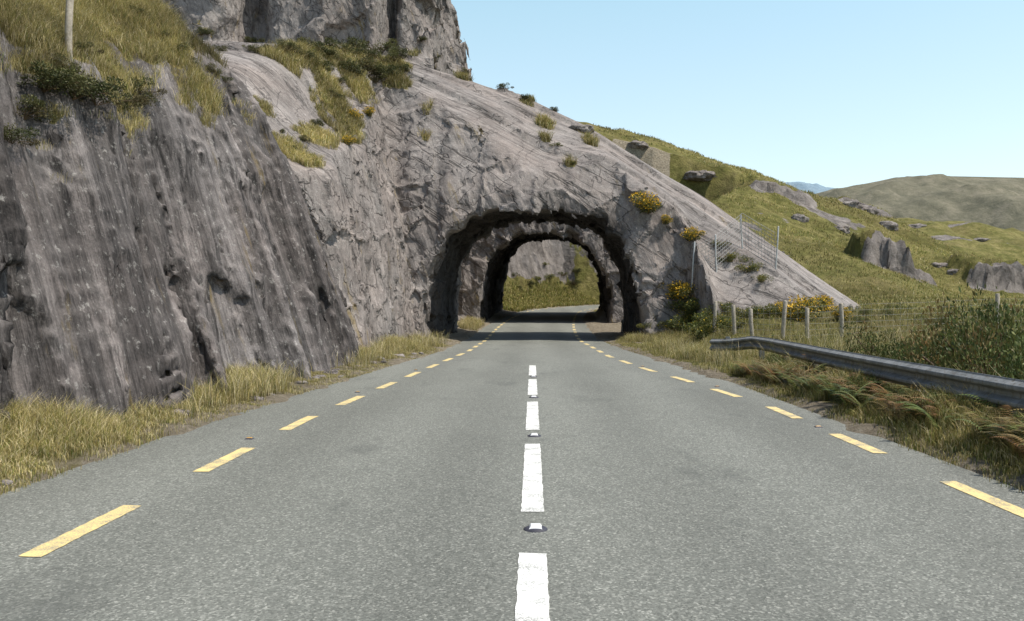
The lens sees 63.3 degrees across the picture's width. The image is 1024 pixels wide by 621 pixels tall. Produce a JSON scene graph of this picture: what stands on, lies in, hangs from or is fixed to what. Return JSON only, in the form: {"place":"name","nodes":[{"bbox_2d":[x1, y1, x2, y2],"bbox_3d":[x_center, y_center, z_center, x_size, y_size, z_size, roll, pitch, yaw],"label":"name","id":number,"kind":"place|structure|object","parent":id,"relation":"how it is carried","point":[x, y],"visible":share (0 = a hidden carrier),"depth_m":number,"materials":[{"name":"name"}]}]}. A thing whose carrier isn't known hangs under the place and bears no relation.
{"place":"outdoors","nodes":[
{"label":"outdoors","id":0,"kind":"place"},
{"bbox_2d":[0,305,1023,620],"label":"road","id":1,"kind":"structure","parent":0,"point":[640,487],"depth_m":6.04,"materials":[{"name":"grey asphalt"}]},
{"bbox_2d":[523,523,547,532],"bbox_3d":[0.158,1.448,5.554,0.164,0.032,0.164,0,0,1],"label":"road stud","id":2,"kind":"object","parent":1,"relation":"on","point":[535,527],"visible":1,"depth_m":5.51,"materials":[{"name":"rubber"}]},
{"bbox_2d":[0,121,1023,492],"bbox_3d":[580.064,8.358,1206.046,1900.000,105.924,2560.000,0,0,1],"label":"ground","id":3,"kind":"structure","parent":0,"point":[882,249],"depth_m":81.19,"materials":[{"name":"green plant"}]},
{"bbox_2d":[0,333,452,494],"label":"verge grass","id":4,"kind":"structure","parent":3,"relation":"on","point":[27,434],"depth_m":8.79,"materials":[{"name":"plant"}]},
{"bbox_2d":[0,0,860,424],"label":"rock hill","id":5,"kind":"structure","parent":3,"relation":"on","point":[178,248],"depth_m":25.48,"materials":[{"name":"grey stone"}]},
{"bbox_2d":[4,123,39,146],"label":"heather bush","id":6,"kind":"object","parent":5,"relation":"on","point":[15,133],"visible":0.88,"depth_m":9.91,"materials":[{"name":"green plant"}]},
{"bbox_2d":[13,93,59,121],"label":"heather bush","id":7,"kind":"object","parent":5,"relation":"on","point":[34,106],"visible":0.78,"depth_m":10.52,"materials":[{"name":"green plant"}]},
{"bbox_2d":[17,59,95,97],"bbox_3d":[-6.004,-3.040,10.854,0.968,0.380,0.832,0,0,41],"label":"heather bush","id":8,"kind":"object","parent":5,"relation":"on","point":[51,79],"visible":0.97,"depth_m":10.73,"materials":[{"name":"green plant"}]},
{"bbox_2d":[45,51,81,72],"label":"heather bush","id":9,"kind":"object","parent":5,"relation":"on","point":[61,58],"visible":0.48,"depth_m":11.21,"materials":[{"name":"green plant"}]},
{"bbox_2d":[65,0,73,64],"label":"utility pole","id":10,"kind":"object","parent":5,"relation":"on","point":[69,17],"visible":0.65,"depth_m":11.72,"materials":[{"name":"grey wood"}]},
{"bbox_2d":[46,66,127,103],"bbox_3d":[-6.053,-3.099,11.399,1.318,0.457,1.074,0,0,17],"label":"heather bush","id":11,"kind":"object","parent":5,"relation":"on","point":[87,93],"visible":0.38,"depth_m":11.37,"materials":[{"name":"green plant"}]},
{"bbox_2d":[73,41,103,54],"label":"heather bush","id":12,"kind":"object","parent":5,"relation":"on","point":[83,45],"visible":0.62,"depth_m":12.06,"materials":[{"name":"green plant"}]},
{"bbox_2d":[75,74,150,108],"bbox_3d":[-5.892,-3.132,11.848,1.044,0.444,1.281,0,0,28],"label":"heather bush","id":13,"kind":"object","parent":5,"relation":"on","point":[146,99],"visible":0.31,"depth_m":11.78,"materials":[{"name":"green plant"}]},
{"bbox_2d":[113,91,150,111],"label":"heather bush","id":14,"kind":"object","parent":5,"relation":"on","point":[131,102],"visible":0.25,"depth_m":13.17,"materials":[{"name":"green plant"}]},
{"bbox_2d":[127,76,167,94],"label":"heather bush","id":15,"kind":"object","parent":5,"relation":"on","point":[151,83],"visible":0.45,"depth_m":14.49,"materials":[{"name":"green plant"}]},
{"bbox_2d":[132,91,165,105],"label":"heather bush","id":16,"kind":"object","parent":5,"relation":"on","point":[149,96],"visible":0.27,"depth_m":14.51,"materials":[{"name":"green plant"}]},
{"bbox_2d":[194,26,214,35],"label":"heather bush","id":17,"kind":"object","parent":5,"relation":"on","point":[204,31],"visible":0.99,"depth_m":44.22,"materials":[{"name":"green plant"}]},
{"bbox_2d":[204,62,222,73],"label":"heather bush","id":18,"kind":"object","parent":5,"relation":"on","point":[210,68],"visible":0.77,"depth_m":18.62,"materials":[{"name":"green plant"}]},
{"bbox_2d":[277,39,302,56],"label":"heather bush","id":19,"kind":"object","parent":5,"relation":"on","point":[289,45],"visible":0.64,"depth_m":32.96,"materials":[{"name":"green plant"}]},
{"bbox_2d":[0,0,599,182],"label":"hill grass","id":20,"kind":"structure","parent":5,"relation":"on","point":[45,19],"depth_m":16.48,"materials":[{"name":"green plant"}]},
{"bbox_2d":[292,36,328,51],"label":"heather bush","id":21,"kind":"object","parent":5,"relation":"on","point":[317,43],"visible":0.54,"depth_m":35.83,"materials":[{"name":"green plant"}]},
{"bbox_2d":[312,56,337,70],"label":"heather bush","id":22,"kind":"object","parent":5,"relation":"on","point":[326,65],"visible":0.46,"depth_m":34.96,"materials":[{"name":"green plant"}]},
{"bbox_2d":[315,37,342,49],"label":"heather bush","id":23,"kind":"object","parent":5,"relation":"on","point":[331,42],"visible":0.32,"depth_m":38.54,"materials":[{"name":"green plant"}]},
{"bbox_2d":[341,135,355,145],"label":"gorse bush","id":24,"kind":"object","parent":5,"relation":"on","point":[347,139],"visible":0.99,"depth_m":30.23,"materials":[{"name":"yellow plant"}]},
{"bbox_2d":[333,44,363,54],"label":"heather bush","id":25,"kind":"object","parent":5,"relation":"on","point":[353,49],"visible":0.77,"depth_m":39.03,"materials":[{"name":"green plant"}]},
{"bbox_2d":[336,58,364,73],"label":"heather bush","id":26,"kind":"object","parent":5,"relation":"on","point":[354,67],"visible":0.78,"depth_m":36.75,"materials":[{"name":"green plant"}]},
{"bbox_2d":[337,36,370,50],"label":"heather bush","id":27,"kind":"object","parent":5,"relation":"on","point":[352,40],"visible":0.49,"depth_m":40.69,"materials":[{"name":"green plant"}]},
{"bbox_2d":[347,108,364,118],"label":"gorse bush","id":28,"kind":"object","parent":5,"relation":"on","point":[355,112],"visible":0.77,"depth_m":34.17,"materials":[{"name":"yellow plant"}]},
{"bbox_2d":[362,106,375,116],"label":"gorse bush","id":29,"kind":"object","parent":5,"relation":"on","point":[369,110],"visible":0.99,"depth_m":35.44,"materials":[{"name":"yellow plant"}]},
{"bbox_2d":[352,54,386,74],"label":"heather bush","id":30,"kind":"object","parent":5,"relation":"on","point":[362,63],"visible":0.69,"depth_m":38.39,"materials":[{"name":"green plant"}]},
{"bbox_2d":[356,47,383,57],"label":"heather bush","id":31,"kind":"object","parent":5,"relation":"on","point":[371,51],"visible":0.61,"depth_m":40.24,"materials":[{"name":"green plant"}]},
{"bbox_2d":[368,73,387,83],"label":"heather bush","id":32,"kind":"object","parent":5,"relation":"on","point":[380,77],"visible":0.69,"depth_m":38.94,"materials":[{"name":"green plant"}]},
{"bbox_2d":[360,38,397,52],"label":"heather bush","id":33,"kind":"object","parent":5,"relation":"on","point":[387,46],"visible":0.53,"depth_m":43.83,"materials":[{"name":"green plant"}]},
{"bbox_2d":[369,62,401,75],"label":"heather bush","id":34,"kind":"object","parent":5,"relation":"on","point":[390,68],"visible":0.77,"depth_m":39.09,"materials":[{"name":"green plant"}]},
{"bbox_2d":[369,49,402,62],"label":"heather bush","id":35,"kind":"object","parent":5,"relation":"on","point":[394,55],"visible":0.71,"depth_m":40.29,"materials":[{"name":"green plant"}]},
{"bbox_2d":[385,44,412,57],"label":"heather bush","id":36,"kind":"object","parent":5,"relation":"on","point":[400,52],"visible":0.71,"depth_m":43.43,"materials":[{"name":"green plant"}]},
{"bbox_2d":[568,124,593,132],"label":"boulder","id":37,"kind":"object","parent":5,"relation":"on","point":[582,128],"visible":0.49,"depth_m":40.82,"materials":[{"name":"grey stone"}]},
{"bbox_2d":[629,190,661,213],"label":"gorse bush","id":38,"kind":"object","parent":5,"relation":"on","point":[644,203],"visible":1,"depth_m":35.63,"materials":[{"name":"yellow plant"}]},
{"bbox_2d":[661,214,672,224],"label":"gorse bush","id":39,"kind":"object","parent":5,"relation":"on","point":[666,220],"visible":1,"depth_m":35.66,"materials":[{"name":"yellow plant"}]},
{"bbox_2d":[656,319,686,330],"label":"gorse bush","id":40,"kind":"object","parent":5,"relation":"on","point":[666,327],"visible":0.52,"depth_m":34.78,"materials":[{"name":"green plant"}]},
{"bbox_2d":[665,280,696,299],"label":"gorse bush","id":41,"kind":"object","parent":5,"relation":"on","point":[680,291],"visible":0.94,"depth_m":34.84,"materials":[{"name":"yellow plant"}]},
{"bbox_2d":[667,299,695,314],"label":"gorse bush","id":42,"kind":"object","parent":5,"relation":"on","point":[687,310],"visible":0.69,"depth_m":34.73,"materials":[{"name":"green plant"}]},
{"bbox_2d":[665,311,698,327],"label":"gorse bush","id":43,"kind":"object","parent":5,"relation":"on","point":[690,318],"visible":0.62,"depth_m":34.08,"materials":[{"name":"green plant"}]},
{"bbox_2d":[680,226,706,241],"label":"gorse bush","id":44,"kind":"object","parent":5,"relation":"on","point":[692,234],"visible":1,"depth_m":35.09,"materials":[{"name":"yellow plant"}]},
{"bbox_2d":[686,297,702,310],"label":"gorse bush","id":45,"kind":"object","parent":5,"relation":"on","point":[693,302],"visible":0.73,"depth_m":34.16,"materials":[{"name":"green plant"}]},
{"bbox_2d":[692,310,724,325],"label":"gorse bush","id":46,"kind":"object","parent":5,"relation":"on","point":[702,315],"visible":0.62,"depth_m":31.33,"materials":[{"name":"green plant"}]},
{"bbox_2d":[699,301,739,313],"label":"gorse bush","id":47,"kind":"object","parent":5,"relation":"on","point":[725,308],"visible":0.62,"depth_m":32.91,"materials":[{"name":"green plant"}]},
{"bbox_2d":[691,213,778,289],"bbox_3d":[9.399,-2.520,35.558,4.061,3.439,0.894,0,0,-15],"label":"fence","id":48,"kind":"object","parent":5,"relation":"on","point":[742,247],"visible":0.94,"depth_m":35.72,"materials":[{"name":"metal"}]},
{"bbox_2d":[717,252,752,262],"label":"gorse bush","id":49,"kind":"object","parent":5,"relation":"on","point":[731,256],"visible":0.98,"depth_m":35.33,"materials":[{"name":"green plant"}]},
{"bbox_2d":[734,261,762,272],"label":"gorse bush","id":50,"kind":"object","parent":5,"relation":"on","point":[752,267],"visible":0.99,"depth_m":34.94,"materials":[{"name":"green plant"}]},
{"bbox_2d":[751,274,773,282],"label":"gorse bush","id":51,"kind":"object","parent":5,"relation":"on","point":[761,278],"visible":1,"depth_m":34.47,"materials":[{"name":"green plant"}]},
{"bbox_2d":[813,294,834,311],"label":"gorse bush","id":52,"kind":"object","parent":5,"relation":"on","point":[832,302],"visible":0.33,"depth_m":33.77,"materials":[{"name":"yellow plant"}]},
{"bbox_2d":[502,279,599,311],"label":"bank grass","id":53,"kind":"structure","parent":3,"relation":"on","point":[525,302],"depth_m":89.23,"materials":[{"name":"green plant"}]},
{"bbox_2d":[181,315,1023,415],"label":"tall grass","id":54,"kind":"structure","parent":3,"relation":"on","point":[240,384],"depth_m":19.18,"materials":[{"name":"plant"}]},
{"bbox_2d":[628,140,648,149],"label":"boulder","id":55,"kind":"object","parent":3,"relation":"on","point":[642,145],"visible":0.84,"depth_m":99.69,"materials":[{"name":"grey stone"}]},
{"bbox_2d":[681,320,717,339],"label":"gorse bush","id":56,"kind":"object","parent":3,"relation":"on","point":[701,332],"visible":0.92,"depth_m":30.11,"materials":[{"name":"green plant"}]},
{"bbox_2d":[683,170,716,181],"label":"boulder","id":57,"kind":"object","parent":3,"relation":"on","point":[702,175],"visible":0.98,"depth_m":98.36,"materials":[{"name":"grey stone"}]},
{"bbox_2d":[714,314,758,330],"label":"gorse bush","id":58,"kind":"object","parent":3,"relation":"on","point":[723,323],"visible":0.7,"depth_m":28.82,"materials":[{"name":"green plant"}]},
{"bbox_2d":[724,304,764,317],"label":"gorse bush","id":59,"kind":"object","parent":3,"relation":"on","point":[743,313],"visible":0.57,"depth_m":30.28,"materials":[{"name":"green plant"}]},
{"bbox_2d":[742,303,780,317],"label":"gorse bush","id":60,"kind":"object","parent":3,"relation":"on","point":[771,309],"visible":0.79,"depth_m":29.71,"materials":[{"name":"green plant"}]},
{"bbox_2d":[769,300,792,316],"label":"gorse bush","id":61,"kind":"object","parent":3,"relation":"on","point":[780,306],"visible":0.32,"depth_m":30.41,"materials":[{"name":"yellow plant"}]},
{"bbox_2d":[774,372,821,392],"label":"bracken fern","id":62,"kind":"object","parent":3,"relation":"on","point":[795,382],"visible":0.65,"depth_m":13.69,"materials":[{"name":"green plant"}]},
{"bbox_2d":[791,213,808,222],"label":"boulder","id":63,"kind":"object","parent":3,"relation":"on","point":[803,218],"visible":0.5,"depth_m":88.38,"materials":[{"name":"grey stone"}]},
{"bbox_2d":[781,294,833,321],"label":"gorse bush","id":64,"kind":"object","parent":3,"relation":"on","point":[796,311],"visible":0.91,"depth_m":28.81,"materials":[{"name":"yellow plant"}]},
{"bbox_2d":[607,324,1023,492],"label":"verge grass","id":65,"kind":"structure","parent":3,"relation":"on","point":[961,436],"depth_m":9.78,"materials":[{"name":"green plant"}]},
{"bbox_2d":[800,365,845,378],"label":"bramble bush","id":66,"kind":"object","parent":3,"relation":"on","point":[821,368],"visible":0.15,"depth_m":14.92,"materials":[{"name":"green plant"}]},
{"bbox_2d":[829,306,852,320],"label":"gorse bush","id":67,"kind":"object","parent":3,"relation":"on","point":[835,312],"visible":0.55,"depth_m":28.61,"materials":[{"name":"yellow plant"}]},
{"bbox_2d":[815,378,867,409],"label":"bracken fern","id":68,"kind":"object","parent":3,"relation":"on","point":[834,392],"visible":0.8,"depth_m":11.87,"materials":[{"name":"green plant"}]},
{"bbox_2d":[834,225,849,233],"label":"boulder","id":69,"kind":"object","parent":3,"relation":"on","point":[845,229],"visible":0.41,"depth_m":89.55,"materials":[{"name":"grey stone"}]},
{"bbox_2d":[842,201,862,209],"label":"boulder","id":70,"kind":"object","parent":3,"relation":"on","point":[858,204],"visible":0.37,"depth_m":101.88,"materials":[{"name":"grey stone"}]},
{"bbox_2d":[830,382,880,405],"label":"bracken fern","id":71,"kind":"object","parent":3,"relation":"on","point":[844,393],"visible":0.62,"depth_m":11.85,"materials":[{"name":"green plant"}]},
{"bbox_2d":[833,393,882,410],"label":"bracken fern","id":72,"kind":"object","parent":3,"relation":"on","point":[844,396],"visible":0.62,"depth_m":11.19,"materials":[{"name":"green plant"}]},
{"bbox_2d":[835,370,892,401],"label":"bramble bush","id":73,"kind":"object","parent":3,"relation":"on","point":[872,379],"visible":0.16,"depth_m":12.37,"materials":[{"name":"green plant"}]},
{"bbox_2d":[836,391,895,414],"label":"bracken fern","id":74,"kind":"object","parent":3,"relation":"on","point":[858,402],"visible":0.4,"depth_m":11.15,"materials":[{"name":"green plant"}]},
{"bbox_2d":[709,336,1023,416],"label":"guard rail","id":75,"kind":"object","parent":3,"relation":"on","point":[993,389],"visible":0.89,"depth_m":11.53,"materials":[{"name":"metal"}]},
{"bbox_2d":[712,293,1023,338],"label":"wire fence","id":76,"kind":"object","parent":3,"relation":"on","point":[840,313],"visible":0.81,"depth_m":25.39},
{"bbox_2d":[863,205,878,215],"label":"boulder","id":77,"kind":"object","parent":3,"relation":"on","point":[872,209],"visible":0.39,"depth_m":102.25,"materials":[{"name":"grey stone"}]},
{"bbox_2d":[836,377,909,410],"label":"bramble bush","id":78,"kind":"object","parent":3,"relation":"on","point":[868,389],"visible":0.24,"depth_m":11.93,"materials":[{"name":"green plant"}]},
{"bbox_2d":[857,386,909,403],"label":"bramble bush","id":79,"kind":"object","parent":3,"relation":"on","point":[889,388],"visible":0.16,"depth_m":11.53,"materials":[{"name":"green plant"}]},
{"bbox_2d":[840,316,931,362],"bbox_3d":[8.217,0.923,18.180,1.956,1.630,1.647,0,0,30],"label":"bramble bush","id":80,"kind":"object","parent":3,"relation":"on","point":[875,349],"visible":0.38,"depth_m":18.34,"materials":[{"name":"green plant"}]},
{"bbox_2d":[879,221,898,230],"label":"boulder","id":81,"kind":"object","parent":3,"relation":"on","point":[890,225],"visible":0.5,"depth_m":95.79,"materials":[{"name":"grey stone"}]},
{"bbox_2d":[882,328,900,340],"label":"bramble bush","id":82,"kind":"object","parent":3,"relation":"on","point":[891,334],"visible":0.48,"depth_m":24.25,"materials":[{"name":"green plant"}]},
{"bbox_2d":[870,390,945,423],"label":"bracken fern","id":83,"kind":"object","parent":3,"relation":"on","point":[897,403],"visible":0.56,"depth_m":10.32,"materials":[{"name":"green plant"}]},
{"bbox_2d":[889,331,956,367],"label":"bramble bush","id":84,"kind":"object","parent":3,"relation":"on","point":[908,349],"visible":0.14,"depth_m":14.24,"materials":[{"name":"green plant"}]},
{"bbox_2d":[893,398,963,432],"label":"bracken fern","id":85,"kind":"object","parent":3,"relation":"on","point":[928,406],"visible":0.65,"depth_m":9.60,"materials":[{"name":"brown plant"}]},
{"bbox_2d":[897,384,971,418],"bbox_3d":[5.307,1.182,10.114,1.067,0.621,0.898,0,0,-40],"label":"bramble bush","id":86,"kind":"object","parent":3,"relation":"on","point":[918,395],"visible":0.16,"depth_m":10.10,"materials":[{"name":"green plant"}]},
{"bbox_2d":[913,311,956,328],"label":"bramble bush","id":87,"kind":"object","parent":3,"relation":"on","point":[934,321],"visible":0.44,"depth_m":26.63,"materials":[{"name":"green plant"}]},
{"bbox_2d":[894,396,985,433],"bbox_3d":[4.913,1.210,9.575,0.928,0.419,0.786,0,0,8],"label":"bracken fern","id":88,"kind":"object","parent":3,"relation":"on","point":[925,406],"visible":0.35,"depth_m":9.46,"materials":[{"name":"brown plant"}]},
{"bbox_2d":[904,401,979,433],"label":"bracken fern","id":89,"kind":"object","parent":3,"relation":"on","point":[924,412],"visible":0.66,"depth_m":9.25,"materials":[{"name":"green plant"}]},
{"bbox_2d":[904,396,983,425],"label":"bramble bush","id":90,"kind":"object","parent":3,"relation":"on","point":[960,399],"visible":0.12,"depth_m":9.60,"materials":[{"name":"green plant"}]},
{"bbox_2d":[902,319,1011,367],"bbox_3d":[9.044,0.983,16.670,1.939,1.677,2.312,0,0,-9],"label":"bramble bush","id":91,"kind":"object","parent":3,"relation":"on","point":[944,335],"visible":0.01,"depth_m":16.89,"materials":[{"name":"green plant"}]},
{"bbox_2d":[898,314,1023,375],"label":"bramble bush","id":92,"kind":"object","parent":3,"relation":"on","point":[961,348],"visible":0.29,"depth_m":12.26,"materials":[{"name":"green plant"}]},
{"bbox_2d":[906,282,1023,374],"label":"bramble bush","id":93,"kind":"object","parent":3,"relation":"on","point":[987,318],"visible":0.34,"depth_m":13.44,"materials":[{"name":"green plant"}]},
{"bbox_2d":[906,294,1023,370],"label":"bramble bush","id":94,"kind":"object","parent":3,"relation":"on","point":[948,299],"visible":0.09,"depth_m":15.21,"materials":[{"name":"green plant"}]},
{"bbox_2d":[948,405,1022,448],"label":"bracken fern","id":95,"kind":"object","parent":3,"relation":"on","point":[994,421],"visible":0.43,"depth_m":8.34,"materials":[{"name":"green plant"}]},
{"bbox_2d":[955,406,1020,449],"bbox_3d":[4.702,1.192,8.172,0.715,0.414,1.149,0,0,35],"label":"bracken fern","id":96,"kind":"object","parent":3,"relation":"on","point":[983,431],"visible":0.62,"depth_m":8.17,"materials":[{"name":"brown plant"}]},
{"bbox_2d":[959,394,1017,416],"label":"bracken fern","id":97,"kind":"object","parent":3,"relation":"on","point":[983,402],"visible":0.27,"depth_m":9.13,"materials":[{"name":"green plant"}]},
{"bbox_2d":[954,327,1023,379],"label":"bramble bush","id":98,"kind":"object","parent":3,"relation":"on","point":[1019,348],"visible":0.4,"depth_m":11.06,"materials":[{"name":"green plant"}]},
{"bbox_2d":[963,403,1023,432],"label":"bramble bush","id":99,"kind":"object","parent":3,"relation":"on","point":[1001,415],"visible":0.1,"depth_m":8.89,"materials":[{"name":"green plant"}]},
{"bbox_2d":[965,412,1023,454],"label":"bracken fern","id":100,"kind":"object","parent":3,"relation":"on","point":[990,429],"visible":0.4,"depth_m":8.12,"materials":[{"name":"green plant"}]},
{"bbox_2d":[978,431,1022,451],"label":"bracken fern","id":101,"kind":"object","parent":3,"relation":"on","point":[1001,439],"visible":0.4,"depth_m":7.87,"materials":[{"name":"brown plant"}]},
{"bbox_2d":[987,355,1023,379],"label":"bramble bush","id":102,"kind":"object","parent":3,"relation":"on","point":[1004,372],"visible":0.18,"depth_m":10.04,"materials":[{"name":"green plant"}]},
{"bbox_2d":[989,426,1023,458],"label":"bracken fern","id":103,"kind":"object","parent":3,"relation":"on","point":[1010,439],"visible":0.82,"depth_m":7.52,"materials":[{"name":"brown plant"}]},
{"bbox_2d":[451,0,1023,187],"label":"sky","id":104,"kind":"structure","parent":0,"point":[826,93],"materials":[{"name":"blue"}]},
{"bbox_2d":[785,182,833,193],"bbox_3d":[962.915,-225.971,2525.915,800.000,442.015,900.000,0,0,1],"label":"mountain","id":105,"kind":"structure","parent":0,"point":[815,188],"depth_m":2754.80,"materials":[{"name":"blue"}]},
{"bbox_2d":[816,174,1023,230],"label":"mountain","id":106,"kind":"structure","parent":0,"point":[997,202],"depth_m":755.10,"materials":[{"name":"green plant"}]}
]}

